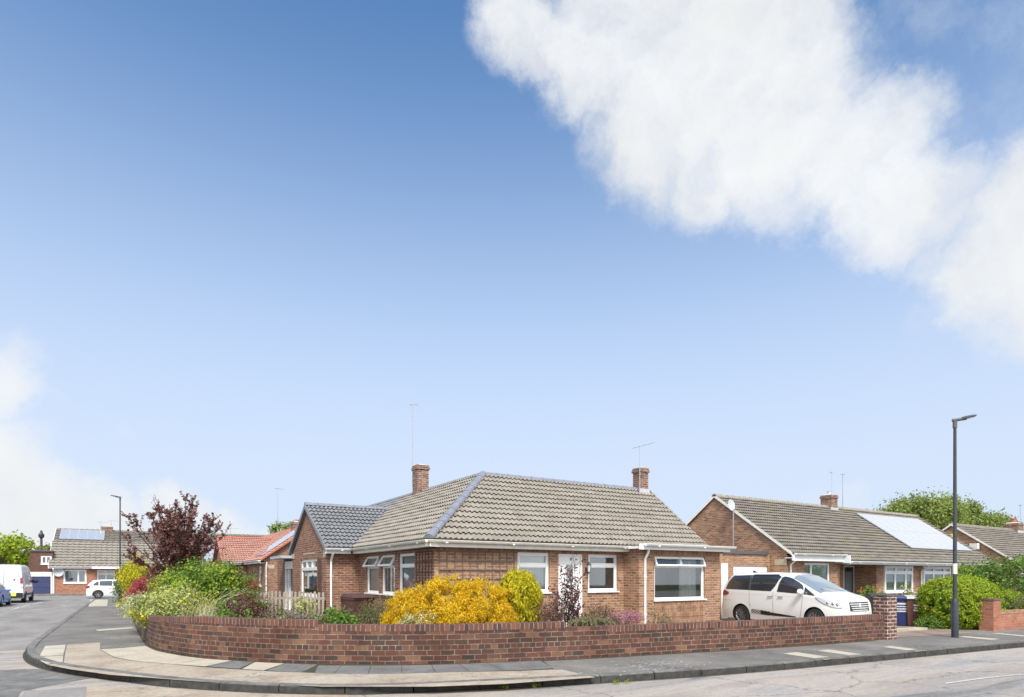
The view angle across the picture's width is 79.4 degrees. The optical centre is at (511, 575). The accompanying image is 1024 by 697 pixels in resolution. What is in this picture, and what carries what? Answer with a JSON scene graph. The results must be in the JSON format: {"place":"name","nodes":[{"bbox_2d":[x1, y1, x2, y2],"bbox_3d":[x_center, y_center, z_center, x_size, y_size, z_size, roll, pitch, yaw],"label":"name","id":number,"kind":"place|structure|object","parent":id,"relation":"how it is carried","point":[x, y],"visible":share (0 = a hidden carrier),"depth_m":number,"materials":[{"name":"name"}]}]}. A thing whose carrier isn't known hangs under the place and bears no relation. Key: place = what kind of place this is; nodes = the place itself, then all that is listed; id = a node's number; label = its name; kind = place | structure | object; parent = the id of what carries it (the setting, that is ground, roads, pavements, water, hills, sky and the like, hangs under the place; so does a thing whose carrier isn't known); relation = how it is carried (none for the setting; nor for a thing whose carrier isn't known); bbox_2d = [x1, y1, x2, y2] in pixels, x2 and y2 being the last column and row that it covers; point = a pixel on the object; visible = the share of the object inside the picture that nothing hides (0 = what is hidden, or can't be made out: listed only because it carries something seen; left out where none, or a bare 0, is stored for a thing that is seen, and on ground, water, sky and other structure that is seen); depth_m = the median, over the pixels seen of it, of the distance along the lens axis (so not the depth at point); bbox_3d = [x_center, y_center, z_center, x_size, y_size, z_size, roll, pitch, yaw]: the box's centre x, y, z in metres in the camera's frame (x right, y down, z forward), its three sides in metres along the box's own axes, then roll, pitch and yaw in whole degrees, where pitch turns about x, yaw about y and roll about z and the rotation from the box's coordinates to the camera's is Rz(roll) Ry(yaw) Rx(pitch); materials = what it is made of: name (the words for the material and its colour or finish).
{"place":"outdoors","nodes":[
{"label":"outdoors","id":0,"kind":"place"},
{"bbox_2d":[0,596,108,650],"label":"side street","id":1,"kind":"structure","parent":0,"point":[22,628],"depth_m":26.43,"materials":[{"name":"asphalt"}]},
{"bbox_2d":[0,583,10,606],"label":"coupe","id":2,"kind":"object","parent":1,"relation":"on","point":[5,595],"visible":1,"depth_m":35.66,"materials":[{"name":"blue paint"}]},
{"bbox_2d":[0,564,37,602],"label":"panel van","id":3,"kind":"object","parent":1,"relation":"on","point":[17,580],"visible":0.96,"depth_m":39.27,"materials":[{"name":"white"}]},
{"bbox_2d":[34,594,103,595],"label":"kerb","id":4,"kind":"structure","parent":1,"relation":"on","point":[63,595],"depth_m":53.73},
{"bbox_2d":[71,587,95,593],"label":"garden wall","id":5,"kind":"structure","parent":0,"point":[78,590],"depth_m":55.21,"materials":[{"name":"orange brick"}]},
{"bbox_2d":[0,647,1023,696],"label":"road","id":6,"kind":"structure","parent":0,"point":[929,676],"depth_m":10.02,"materials":[{"name":"asphalt"}]},
{"bbox_2d":[0,669,90,696],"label":"road repair","id":7,"kind":"structure","parent":6,"relation":"on","point":[14,682],"depth_m":10.38,"materials":[{"name":"asphalt"}]},
{"bbox_2d":[22,687,85,696],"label":"road marking","id":8,"kind":"object","parent":6,"relation":"on","point":[74,692],"visible":1,"depth_m":9.14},
{"bbox_2d":[86,686,348,696],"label":"concrete gutter","id":9,"kind":"object","parent":6,"relation":"on","point":[103,691],"visible":1,"depth_m":9.14,"materials":[{"name":"concrete"}]},
{"bbox_2d":[0,0,1023,550],"label":"sky","id":10,"kind":"structure","parent":0,"point":[774,248],"materials":[{"name":"blue"}]},
{"bbox_2d":[35,598,1023,682],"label":"pavement","id":11,"kind":"structure","parent":0,"point":[82,625],"depth_m":14.41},
{"bbox_2d":[40,645,65,663],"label":"corner flags","id":12,"kind":"object","parent":11,"relation":"on","point":[54,652],"visible":0.96,"depth_m":13.03},
{"bbox_2d":[88,600,107,606],"bbox_3d":[-25.113,1.624,37.526,0.987,0.001,11.623,0,0,-34],"label":"pale far patch","id":13,"kind":"object","parent":11,"relation":"on","point":[99,603],"visible":0.83,"depth_m":36.11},
{"bbox_2d":[110,495,121,601],"bbox_3d":[-24.583,-1.670,38.289,0.603,6.640,0.339,0,0,-32],"label":"street lamp","id":14,"kind":"object","parent":11,"relation":"on","point":[119,497],"visible":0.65,"depth_m":38.40,"materials":[{"name":"metal"}]},
{"bbox_2d":[196,528,264,580],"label":"grey roofed bungalow","id":15,"kind":"object","parent":11,"relation":"on","point":[206,557],"visible":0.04,"depth_m":49.35,"materials":[{"name":"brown tile"}]},
{"bbox_2d":[208,488,298,602],"bbox_3d":[-16.050,-2.186,42.331,7.690,7.732,16.930,0,0,-32],"label":"red roofed bungalow","id":16,"kind":"object","parent":11,"relation":"on","point":[255,554],"visible":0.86,"depth_m":38.77,"materials":[{"name":"tile"}]},
{"bbox_2d":[47,642,592,686],"bbox_3d":[-4.986,1.625,11.250,12.763,0.001,3.292,0,0,22],"label":"tan tarmac strip","id":17,"kind":"object","parent":11,"relation":"on","point":[89,654],"visible":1,"depth_m":10.15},
{"bbox_2d":[101,646,553,672],"bbox_3d":[-4.307,1.625,11.814,10.256,0.001,2.636,0,0,15],"label":"flag bed","id":18,"kind":"object","parent":11,"relation":"on","point":[312,669],"visible":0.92,"depth_m":10.93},
{"bbox_2d":[100,646,283,669],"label":"pale paving flags","id":19,"kind":"object","parent":18,"relation":"on","point":[143,653],"visible":0.78,"depth_m":12.08},
{"bbox_2d":[210,661,552,673],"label":"dark paving flags","id":20,"kind":"object","parent":18,"relation":"on","point":[410,669],"visible":0.99,"depth_m":10.90},
{"bbox_2d":[132,617,874,664],"bbox_3d":[-10.900,1.633,22.577,40.883,0.034,11.604,0,0,35],"label":"wall foot moss","id":21,"kind":"object","parent":11,"relation":"on","point":[144,642],"depth_m":12.29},
{"bbox_2d":[133,594,897,663],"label":"garden wall","id":22,"kind":"structure","parent":11,"relation":"on","point":[314,641],"depth_m":11.92,"materials":[{"name":"brick"}]},
{"bbox_2d":[113,591,142,611],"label":"cream trailing shrub","id":23,"kind":"object","parent":22,"relation":"on","point":[120,606],"visible":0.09,"depth_m":17.39,"materials":[{"name":"beige plant"}]},
{"bbox_2d":[114,590,147,617],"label":"cream trailing shrub","id":24,"kind":"object","parent":22,"relation":"on","point":[130,599],"visible":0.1,"depth_m":16.88,"materials":[{"name":"beige plant"}]},
{"bbox_2d":[218,606,242,616],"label":"green plant","id":25,"kind":"object","parent":22,"relation":"on","point":[226,612],"visible":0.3,"depth_m":12.64,"materials":[{"name":"green plant"}]},
{"bbox_2d":[600,659,710,675],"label":"pavement scuffs","id":26,"kind":"object","parent":11,"relation":"on","point":[662,663],"visible":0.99,"depth_m":11.29,"materials":[{"name":"paint"}]},
{"bbox_2d":[783,652,832,659],"bbox_3d":[6.049,1.624,12.530,0.469,0.001,1.118,0,0,-23],"label":"pale paving strip","id":27,"kind":"object","parent":11,"relation":"on","point":[805,655],"visible":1,"depth_m":12.56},
{"bbox_2d":[818,649,857,654],"bbox_3d":[6.975,1.624,13.013,0.426,0.001,1.117,0,0,-20],"label":"pale paving strip","id":28,"kind":"object","parent":11,"relation":"on","point":[839,652],"visible":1,"depth_m":13.05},
{"bbox_2d":[686,472,1001,594],"bbox_3d":[16.401,-1.870,31.630,18.187,7.100,8.081,0,0,-32],"label":"semi detached bungalow","id":29,"kind":"object","parent":11,"relation":"on","point":[853,550],"visible":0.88,"depth_m":28.15,"materials":[{"name":"brown tile"}]},
{"bbox_2d":[804,563,828,580],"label":"window","id":30,"kind":"structure","parent":29,"relation":"in","point":[819,569],"depth_m":25.71,"materials":[{"name":"white plastic"}]},
{"bbox_2d":[884,565,915,592],"bbox_3d":[18.093,0.167,28.776,2.605,1.275,0.195,0,0,-32],"label":"window","id":31,"kind":"structure","parent":29,"relation":"in","point":[894,576],"depth_m":28.81,"materials":[{"name":"white plastic"}]},
{"bbox_2d":[922,566,950,588],"bbox_3d":[21.189,0.150,30.751,2.776,1.240,0.100,0,0,-32],"label":"window","id":32,"kind":"structure","parent":29,"relation":"in","point":[932,572],"depth_m":30.57,"materials":[{"name":"white plastic"}]},
{"bbox_2d":[896,583,916,594],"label":"leafy shrub","id":33,"kind":"object","parent":11,"relation":"on","point":[909,591],"visible":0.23,"depth_m":20.39,"materials":[{"name":"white plant"}]},
{"bbox_2d":[950,414,976,637],"bbox_3d":[11.884,-1.280,16.237,0.548,5.860,0.338,0,0,20],"label":"street lamp","id":34,"kind":"object","parent":11,"relation":"on","point":[954,614],"visible":0.98,"depth_m":16.26,"materials":[{"name":"metal"}]},
{"bbox_2d":[946,557,1017,590],"bbox_3d":[18.993,0.373,25.007,2.779,2.589,2.666,0,0,26],"label":"dark shrub","id":35,"kind":"object","parent":11,"relation":"on","point":[963,569],"visible":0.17,"depth_m":24.84,"materials":[{"name":"green plant"}]},
{"bbox_2d":[962,547,1023,601],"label":"dark shrub","id":36,"kind":"object","parent":11,"relation":"on","point":[983,572],"visible":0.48,"depth_m":23.20,"materials":[{"name":"green plant"}]},
{"bbox_2d":[978,598,1023,630],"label":"boundary wall","id":37,"kind":"structure","parent":11,"relation":"on","point":[995,617],"depth_m":18.33,"materials":[{"name":"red brick"}]},
{"bbox_2d":[999,586,1023,609],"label":"clipped shrub","id":38,"kind":"object","parent":11,"relation":"on","point":[1009,598],"visible":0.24,"depth_m":20.17,"materials":[{"name":"green plant"}]},
{"bbox_2d":[1004,596,1023,609],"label":"clipped shrub","id":39,"kind":"object","parent":11,"relation":"on","point":[1017,601],"visible":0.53,"depth_m":19.85,"materials":[{"name":"green plant"}]},
{"bbox_2d":[720,551,769,618],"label":"garage","id":40,"kind":"structure","parent":0,"point":[732,563],"depth_m":24.03,"materials":[{"name":"brick"}]},
{"bbox_2d":[721,563,727,618],"bbox_3d":[8.085,0.580,23.585,0.369,2.100,0.130,0,0,-32],"label":"side door","id":41,"kind":"structure","parent":40,"relation":"in","point":[724,566],"depth_m":23.49,"materials":[{"name":"white plastic"}]},
{"bbox_2d":[733,566,766,574],"bbox_3d":[9.424,0.620,24.458,2.116,2.020,0.058,0,0,-32],"label":"garage door","id":42,"kind":"structure","parent":40,"relation":"in","point":[736,569],"depth_m":24.38,"materials":[{"name":"white plastic"}]},
{"bbox_2d":[720,618,975,636],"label":"driveway","id":43,"kind":"structure","parent":0,"point":[936,631],"depth_m":17.65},
{"bbox_2d":[722,570,871,619],"bbox_3d":[9.490,0.745,20.807,2.312,1.870,4.540,0,0,-32],"label":"people carrier","id":44,"kind":"object","parent":43,"relation":"on","point":[763,595],"visible":0.87,"depth_m":20.17,"materials":[{"name":"white paint"}]},
{"bbox_2d":[726,575,751,589],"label":"rear quarter window","id":45,"kind":"structure","parent":44,"relation":"in","point":[741,582],"depth_m":21.65,"materials":[{"name":"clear glass"}]},
{"bbox_2d":[750,575,780,590],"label":"sliding door window","id":46,"kind":"structure","parent":44,"relation":"in","point":[759,583],"depth_m":20.81,"materials":[{"name":"black glass"}]},
{"bbox_2d":[777,576,802,593],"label":"front door window","id":47,"kind":"structure","parent":44,"relation":"in","point":[787,584],"depth_m":20.03,"materials":[{"name":"black glass"}]},
{"bbox_2d":[857,584,885,596],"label":"orange flowers","id":48,"kind":"object","parent":43,"relation":"on","point":[868,590],"visible":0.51,"depth_m":20.79,"materials":[{"name":"green plant"}]},
{"bbox_2d":[897,595,907,624],"bbox_3d":[12.708,1.130,20.189,0.610,1.000,0.777,0,0,20],"label":"wheelie bin","id":49,"kind":"object","parent":43,"relation":"on","point":[901,610],"visible":0.49,"depth_m":19.92,"materials":[{"name":"blue plastic"}]},
{"bbox_2d":[897,627,927,631],"bbox_3d":[11.182,1.595,18.035,2.800,0.070,0.300,0,0,-27],"label":"driveway edge","id":50,"kind":"object","parent":43,"relation":"on","point":[910,629],"visible":0.47,"depth_m":18.24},
{"bbox_2d":[904,595,927,625],"bbox_3d":[13.064,1.130,19.989,0.610,1.000,0.777,0,0,22],"label":"wheelie bin","id":51,"kind":"object","parent":43,"relation":"on","point":[912,614],"visible":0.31,"depth_m":19.76,"materials":[{"name":"brown plastic"}]},
{"bbox_2d":[914,615,947,628],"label":"ground cover plant","id":52,"kind":"object","parent":43,"relation":"on","point":[921,622],"visible":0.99,"depth_m":18.92,"materials":[{"name":"green plant"}]},
{"bbox_2d":[915,574,1005,629],"bbox_3d":[14.128,0.785,19.470,2.651,1.746,2.205,0,0,-32],"label":"round hedge","id":53,"kind":"object","parent":43,"relation":"on","point":[972,590],"visible":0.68,"depth_m":18.84,"materials":[{"name":"green plant"}]},
{"bbox_2d":[865,593,885,613],"bbox_3d":[11.871,1.100,19.989,0.610,1.060,0.777,0,0,18],"label":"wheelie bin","id":54,"kind":"object","parent":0,"point":[869,596],"visible":0.18,"depth_m":19.91,"materials":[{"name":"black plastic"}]},
{"label":"garden soil","id":55,"kind":"structure","parent":0,"visible":0},
{"bbox_2d":[109,561,125,602],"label":"dark hedge shrub","id":56,"kind":"object","parent":55,"relation":"on","point":[117,587],"visible":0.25,"depth_m":33.55,"materials":[{"name":"green plant"}]},
{"bbox_2d":[115,553,153,596],"bbox_3d":[-18.732,0.171,31.011,2.250,2.670,2.398,0,0,-3],"label":"yellow conifer","id":57,"kind":"object","parent":55,"relation":"on","point":[134,571],"visible":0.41,"depth_m":30.50,"materials":[{"name":"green plant"}]},
{"bbox_2d":[121,574,151,600],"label":"red leaved shrub","id":58,"kind":"object","parent":55,"relation":"on","point":[138,584],"visible":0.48,"depth_m":26.28,"materials":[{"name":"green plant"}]},
{"bbox_2d":[142,569,177,593],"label":"olive shrub","id":59,"kind":"object","parent":55,"relation":"on","point":[153,584],"visible":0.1,"depth_m":20.19,"materials":[{"name":"green plant"}]},
{"bbox_2d":[120,580,220,629],"bbox_3d":[-8.283,0.711,15.182,2.304,1.200,1.986,0,0,-32],"label":"yellow green shrub","id":60,"kind":"object","parent":55,"relation":"on","point":[166,602],"visible":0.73,"depth_m":14.72,"materials":[{"name":"green plant"}]},
{"bbox_2d":[120,491,232,585],"bbox_3d":[-12.799,-0.844,23.522,3.668,4.833,3.186,0,0,-32],"label":"purple leaved tree","id":61,"kind":"object","parent":55,"relation":"on","point":[177,540],"visible":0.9,"depth_m":23.12,"materials":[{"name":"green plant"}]},
{"bbox_2d":[160,582,248,616],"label":"ornamental grass","id":62,"kind":"object","parent":55,"relation":"on","point":[204,610],"depth_m":13.70,"materials":[{"name":"plant"}]},
{"bbox_2d":[144,553,269,613],"bbox_3d":[-9.030,0.397,18.150,3.007,2.224,3.194,0,0,15],"label":"green shrub","id":63,"kind":"object","parent":55,"relation":"on","point":[211,576],"visible":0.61,"depth_m":17.91,"materials":[{"name":"green plant"}]},
{"bbox_2d":[211,582,266,616],"bbox_3d":[-5.869,0.711,13.332,1.248,1.148,0.991,0,0,-32],"label":"border perennial","id":64,"kind":"object","parent":55,"relation":"on","point":[229,604],"visible":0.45,"depth_m":13.17,"materials":[{"name":"green plant"}]},
{"bbox_2d":[227,587,280,617],"bbox_3d":[-5.400,0.758,13.015,1.083,1.057,0.938,0,0,-32],"label":"border perennial","id":65,"kind":"object","parent":55,"relation":"on","point":[256,606],"visible":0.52,"depth_m":12.89,"materials":[{"name":"purple plant"}]},
{"bbox_2d":[254,604,300,618],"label":"border perennial","id":66,"kind":"object","parent":55,"relation":"on","point":[277,616],"visible":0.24,"depth_m":12.83,"materials":[{"name":"green plant"}]},
{"bbox_2d":[256,591,325,617],"bbox_3d":[-7.092,1.021,19.692,2.438,1.057,0.060,0,0,11],"label":"picket fence","id":67,"kind":"object","parent":55,"relation":"on","point":[295,597],"visible":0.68,"depth_m":19.64,"materials":[{"name":"white wood"}]},
{"bbox_2d":[275,608,319,618],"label":"border perennial","id":68,"kind":"object","parent":55,"relation":"on","point":[295,616],"visible":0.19,"depth_m":12.60,"materials":[{"name":"green plant"}]},
{"bbox_2d":[291,592,316,614],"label":"bush","id":69,"kind":"object","parent":55,"relation":"on","point":[303,605],"visible":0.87,"depth_m":18.99,"materials":[{"name":"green plant"}]},
{"bbox_2d":[300,608,333,623],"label":"border perennial","id":70,"kind":"object","parent":55,"relation":"on","point":[321,616],"visible":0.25,"depth_m":12.42,"materials":[{"name":"green plant"}]},
{"bbox_2d":[313,605,360,623],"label":"green plant","id":71,"kind":"object","parent":55,"relation":"on","point":[339,617],"visible":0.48,"depth_m":12.54,"materials":[{"name":"green plant"}]},
{"bbox_2d":[340,593,374,623],"bbox_3d":[-3.938,0.960,15.692,0.610,1.020,0.777,0,0,-44],"label":"garden bin","id":72,"kind":"object","parent":55,"relation":"on","point":[354,601],"visible":0.37,"depth_m":15.46,"materials":[{"name":"brown plastic"}]},
{"bbox_2d":[353,595,393,623],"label":"feathery shrub","id":73,"kind":"object","parent":55,"relation":"on","point":[375,614],"visible":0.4,"depth_m":13.31,"materials":[{"name":"green plant"}]},
{"bbox_2d":[396,608,443,623],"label":"cream variegated shrub","id":74,"kind":"object","parent":55,"relation":"on","point":[413,619],"visible":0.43,"depth_m":12.43,"materials":[{"name":"beige plant"}]},
{"bbox_2d":[376,571,519,623],"bbox_3d":[-1.303,0.694,13.128,3.147,1.607,1.734,0,0,-10],"label":"golden conifer","id":75,"kind":"object","parent":55,"relation":"on","point":[461,603],"visible":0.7,"depth_m":12.87,"materials":[{"name":"golden-yellow leaf"},{"name":"bark"}]},
{"bbox_2d":[270,403,735,626],"bbox_3d":[-1.809,-2.361,22.976,11.399,8.082,15.406,0,0,-32],"label":"bungalow","id":76,"kind":"object","parent":55,"relation":"on","point":[638,544],"visible":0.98,"depth_m":18.37,"materials":[{"name":"brick"}]},
{"bbox_2d":[301,559,316,596],"bbox_3d":[-7.082,0.078,21.561,0.195,1.315,2.458,0,0,-32],"label":"window","id":77,"kind":"structure","parent":76,"relation":"in","point":[309,566],"depth_m":21.83,"materials":[{"name":"white plastic"}]},
{"bbox_2d":[362,556,378,594],"bbox_3d":[-4.301,-0.022,18.966,0.283,1.175,1.238,0,0,-32],"label":"window","id":78,"kind":"structure","parent":76,"relation":"in","point":[373,570],"depth_m":19.20,"materials":[{"name":"white plastic"}]},
{"bbox_2d":[377,554,394,595],"bbox_3d":[-3.589,-0.022,17.817,0.283,1.175,1.180,0,0,-32],"label":"window","id":79,"kind":"structure","parent":76,"relation":"in","point":[388,565],"depth_m":18.03,"materials":[{"name":"white plastic"}]},
{"bbox_2d":[399,553,414,595],"bbox_3d":[-2.818,-0.022,16.658,0.195,1.175,1.222,0,0,-32],"label":"window","id":80,"kind":"structure","parent":76,"relation":"in","point":[407,560],"depth_m":16.86,"materials":[{"name":"white plastic"}]},
{"bbox_2d":[517,552,551,593],"bbox_3d":[0.564,-0.072,16.672,1.117,1.115,0.195,0,0,-32],"label":"window","id":81,"kind":"structure","parent":76,"relation":"in","point":[537,563],"depth_m":16.83,"materials":[{"name":"white plastic"}]},
{"bbox_2d":[558,554,581,626],"bbox_3d":[1.632,0.410,17.319,0.849,2.040,0.141,0,0,-32],"label":"door","id":82,"kind":"structure","parent":76,"relation":"in","point":[564,559],"depth_m":17.34,"materials":[{"name":"white plastic"}]},
{"bbox_2d":[587,554,619,592],"bbox_3d":[2.625,-0.068,17.950,1.185,1.105,0.195,0,0,-32],"label":"window","id":83,"kind":"structure","parent":76,"relation":"in","point":[602,577],"depth_m":18.03,"materials":[{"name":"white plastic"}]},
{"bbox_2d":[653,556,706,601],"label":"window","id":84,"kind":"structure","parent":76,"relation":"in","point":[674,577],"depth_m":19.31,"materials":[{"name":"white plastic"}]},
{"bbox_2d":[497,563,542,621],"bbox_3d":[0.156,0.723,13.807,1.118,2.016,1.120,0,0,26],"label":"weeping conifer","id":85,"kind":"object","parent":55,"relation":"on","point":[527,586],"visible":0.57,"depth_m":13.47,"materials":[{"name":"plant"}]},
{"bbox_2d":[526,590,577,621],"bbox_3d":[0.855,0.907,13.553,1.279,1.193,1.124,0,0,-32],"label":"twiggy shrub","id":86,"kind":"object","parent":55,"relation":"on","point":[546,611],"visible":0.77,"depth_m":13.47,"materials":[{"name":"brown plant"}]},
{"bbox_2d":[548,578,570,620],"bbox_3d":[1.083,0.774,13.894,0.500,1.456,0.811,0,0,26],"label":"purple plum sapling","id":87,"kind":"object","parent":55,"relation":"on","point":[562,593],"visible":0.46,"depth_m":13.82,"materials":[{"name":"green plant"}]},
{"bbox_2d":[557,552,588,625],"bbox_3d":[1.316,0.473,13.712,0.763,2.058,0.978,0,0,1],"label":"purple plum sapling","id":88,"kind":"object","parent":55,"relation":"on","point":[569,594],"visible":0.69,"depth_m":13.67,"materials":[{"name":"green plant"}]},
{"bbox_2d":[566,616,617,630],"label":"trailing shrub","id":89,"kind":"object","parent":55,"relation":"on","point":[588,621],"visible":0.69,"depth_m":12.72,"materials":[{"name":"green plant"}]},
{"bbox_2d":[572,600,625,624],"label":"russet shrub","id":90,"kind":"object","parent":55,"relation":"on","point":[597,612],"visible":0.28,"depth_m":13.96,"materials":[{"name":"brown plant"}]},
{"bbox_2d":[605,607,644,624],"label":"heather clump","id":91,"kind":"object","parent":55,"relation":"on","point":[633,616],"visible":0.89,"depth_m":13.96,"materials":[{"name":"pink plant"}]},
{"bbox_2d":[634,603,675,623],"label":"sprig","id":92,"kind":"object","parent":55,"relation":"on","point":[670,619],"visible":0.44,"depth_m":14.59,"materials":[{"name":"green plant"}]},
{"label":"ground","id":93,"kind":"structure","parent":0,"visible":0},
{"bbox_2d":[23,647,1021,694],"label":"gutter dirt","id":94,"kind":"structure","parent":93,"relation":"on","point":[26,660],"depth_m":10.16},
{"bbox_2d":[25,597,1023,693],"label":"kerb","id":95,"kind":"structure","parent":93,"relation":"on","point":[32,656],"depth_m":10.24,"materials":[{"name":"concrete"}]},
{"bbox_2d":[872,486,982,529],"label":"broad tree","id":96,"kind":"object","parent":93,"relation":"on","point":[936,511],"visible":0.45,"depth_m":74.66,"materials":[{"name":"green plant"}]},
{"bbox_2d":[951,498,1009,527],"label":"broad tree","id":97,"kind":"object","parent":93,"relation":"on","point":[980,516],"visible":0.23,"depth_m":77.30,"materials":[{"name":"green plant"}]},
{"bbox_2d":[942,505,1023,590],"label":"end bungalow","id":98,"kind":"object","parent":93,"relation":"on","point":[1008,538],"visible":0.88,"depth_m":38.25,"materials":[{"name":"brown tile"}]},
{"label":"cross street","id":99,"kind":"structure","parent":0,"visible":0},
{"bbox_2d":[86,579,126,597],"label":"hatchback","id":100,"kind":"object","parent":99,"relation":"on","point":[101,587],"visible":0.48,"depth_m":47.55,"materials":[{"name":"white paint"}]},
{"bbox_2d":[267,520,294,534],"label":"open tree","id":101,"kind":"object","parent":99,"relation":"on","point":[273,529],"visible":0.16,"depth_m":61.19,"materials":[{"name":"green plant"}]},
{"label":"far pavement","id":102,"kind":"structure","parent":0,"visible":0},
{"bbox_2d":[0,530,40,565],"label":"open tree","id":103,"kind":"object","parent":102,"relation":"on","point":[12,555],"visible":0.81,"depth_m":68.89,"materials":[{"name":"green plant"}]},
{"bbox_2d":[28,550,53,593],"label":"flat roofed annexe","id":104,"kind":"structure","parent":102,"relation":"on","point":[41,572],"depth_m":55.85,"materials":[{"name":"brown brick"}]},
{"bbox_2d":[31,576,50,593],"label":"garage door","id":105,"kind":"structure","parent":104,"relation":"in","point":[43,586],"depth_m":55.89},
{"bbox_2d":[40,556,51,564],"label":"window","id":106,"kind":"structure","parent":104,"relation":"in","point":[44,559],"depth_m":56.05,"materials":[{"name":"white plastic"}]},
{"bbox_2d":[48,522,265,593],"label":"dormer bungalow","id":107,"kind":"object","parent":102,"relation":"on","point":[83,557],"visible":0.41,"depth_m":58.61,"materials":[{"name":"beige tile"}]},
{"bbox_2d":[63,570,86,583],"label":"window","id":108,"kind":"structure","parent":107,"relation":"in","point":[69,576],"depth_m":56.99,"materials":[{"name":"white plastic"}]},
{"bbox_2d":[97,570,114,579],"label":"window","id":109,"kind":"structure","parent":107,"relation":"in","point":[101,574],"depth_m":58.20,"materials":[{"name":"white plastic"}]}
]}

